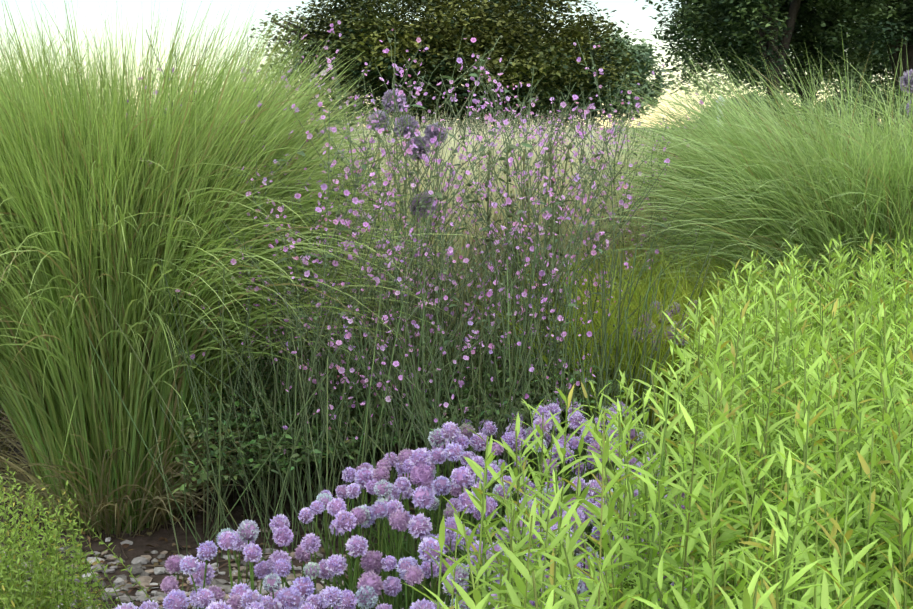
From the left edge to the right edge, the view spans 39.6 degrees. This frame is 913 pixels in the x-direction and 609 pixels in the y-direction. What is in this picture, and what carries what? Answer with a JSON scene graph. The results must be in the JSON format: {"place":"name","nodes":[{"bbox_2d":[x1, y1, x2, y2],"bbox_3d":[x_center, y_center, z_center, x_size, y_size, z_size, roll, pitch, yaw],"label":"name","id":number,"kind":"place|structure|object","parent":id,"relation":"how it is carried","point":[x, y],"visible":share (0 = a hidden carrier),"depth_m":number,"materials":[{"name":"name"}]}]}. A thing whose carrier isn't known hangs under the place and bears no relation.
{"place":"outdoors","nodes":[
{"label":"outdoors","id":0,"kind":"place"},
{"bbox_2d":[0,127,886,608],"bbox_3d":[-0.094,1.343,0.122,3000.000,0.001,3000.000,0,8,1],"label":"ground","id":1,"kind":"structure","parent":0,"point":[138,545],"depth_m":4.24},
{"bbox_2d":[0,15,155,464],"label":"miscanthus","id":2,"kind":"object","parent":1,"relation":"on","point":[5,447],"depth_m":4.89,"materials":[{"name":"green plant"}]},
{"bbox_2d":[0,458,156,608],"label":"shrub","id":3,"kind":"object","parent":1,"relation":"on","point":[56,573],"depth_m":2.96,"materials":[{"name":"green plant"}]},
{"bbox_2d":[0,525,449,608],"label":"pebbles","id":4,"kind":"object","parent":1,"relation":"on","point":[144,577],"visible":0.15,"depth_m":3.80,"materials":[{"name":"grey stone"}]},
{"bbox_2d":[0,0,498,539],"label":"miscanthus","id":5,"kind":"object","parent":1,"relation":"on","point":[68,246],"visible":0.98,"depth_m":3.92,"materials":[{"name":"green plant"}]},
{"bbox_2d":[4,508,496,608],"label":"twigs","id":6,"kind":"object","parent":1,"relation":"on","point":[159,560],"visible":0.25,"depth_m":3.98,"materials":[{"name":"brown wood"}]},
{"bbox_2d":[88,214,713,567],"bbox_3d":[-0.121,0.229,4.497,2.068,1.011,2.240,0,8,1],"label":"mallow foliage","id":7,"kind":"object","parent":1,"relation":"on","point":[486,401],"visible":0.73,"depth_m":4.14,"materials":[{"name":"green plant"}]},
{"bbox_2d":[96,18,722,541],"bbox_3d":[0.021,-0.255,5.327,2.503,1.722,3.693,0,8,1],"label":"mallow","id":8,"kind":"object","parent":1,"relation":"on","point":[440,234],"depth_m":4.17,"materials":[{"name":"plant"}]},
{"bbox_2d":[122,319,706,608],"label":"allium","id":9,"kind":"object","parent":1,"relation":"on","point":[399,545],"depth_m":3.30,"materials":[{"name":"plant"}]},
{"bbox_2d":[115,300,736,608],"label":"purple flowers","id":10,"kind":"object","parent":9,"relation":"on","point":[418,464],"visible":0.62,"depth_m":2.90,"materials":[{"name":"purple plant"}]},
{"bbox_2d":[141,107,701,430],"bbox_3d":[-0.331,-0.250,6.282,3.309,1.443,2.402,0,8,1],"label":"meadow straw","id":11,"kind":"object","parent":1,"relation":"on","point":[456,160],"visible":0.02,"depth_m":5.51,"materials":[{"name":"beige plant"}]},
{"bbox_2d":[485,141,572,485],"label":"seed stems","id":12,"kind":"object","parent":1,"relation":"on","point":[546,158],"visible":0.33,"depth_m":4.61,"materials":[{"name":"green plant"}]},
{"bbox_2d":[548,29,674,136],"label":"tree","id":13,"kind":"object","parent":1,"relation":"on","point":[644,51],"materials":[{"name":"green plant"}]},
{"bbox_2d":[375,92,912,486],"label":"flower stems","id":14,"kind":"object","parent":1,"relation":"on","point":[439,259],"visible":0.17,"depth_m":4.61,"materials":[{"name":"green plant"}]},
{"bbox_2d":[401,222,912,608],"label":"leafy plant","id":15,"kind":"object","parent":1,"relation":"on","point":[889,535],"depth_m":1.67,"materials":[{"name":"green plant"}]},
{"bbox_2d":[446,228,912,490],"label":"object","id":16,"kind":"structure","parent":1,"relation":"on","point":[642,291],"depth_m":4.67,"materials":[{"name":"green plant"}]},
{"bbox_2d":[539,30,912,393],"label":"miscanthus","id":17,"kind":"object","parent":1,"relation":"on","point":[813,190],"visible":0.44,"depth_m":4.71,"materials":[{"name":"green plant"}]},
{"bbox_2d":[670,88,827,157],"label":"grass","id":18,"kind":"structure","parent":1,"relation":"on","point":[752,94],"depth_m":50.78,"materials":[{"name":"plant"}]},
{"bbox_2d":[636,0,909,99],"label":"tree","id":19,"kind":"object","parent":1,"relation":"on","point":[862,13],"depth_m":56.88,"materials":[{"name":"green plant"}]},
{"bbox_2d":[681,0,897,106],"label":"tree","id":20,"kind":"object","parent":1,"relation":"on","point":[882,62],"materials":[{"name":"green plant"}]},
{"bbox_2d":[778,0,912,102],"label":"tree","id":21,"kind":"object","parent":1,"relation":"on","point":[905,17],"depth_m":63.89,"materials":[{"name":"green plant"}]},
{"bbox_2d":[801,70,912,148],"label":"ornamental grass","id":22,"kind":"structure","parent":1,"relation":"on","point":[874,88],"depth_m":52.84,"materials":[{"name":"green plant"}]},
{"bbox_2d":[241,0,647,147],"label":"tree","id":23,"kind":"object","parent":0,"point":[515,24],"depth_m":28.17,"materials":[{"name":"green plant"}]},
{"bbox_2d":[0,0,893,126],"label":"sky","id":24,"kind":"structure","parent":0,"point":[631,12],"materials":[{"name":"white"}]},
{"bbox_2d":[368,69,912,218],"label":"allium flowers","id":25,"kind":"object","parent":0,"point":[429,135],"visible":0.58,"depth_m":4.56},
{"bbox_2d":[873,58,893,90],"bbox_3d":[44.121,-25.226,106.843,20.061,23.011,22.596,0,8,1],"label":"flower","id":26,"kind":"object","parent":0,"point":[874,77],"visible":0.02,"depth_m":108.08,"materials":[{"name":"white plant"}]}
]}

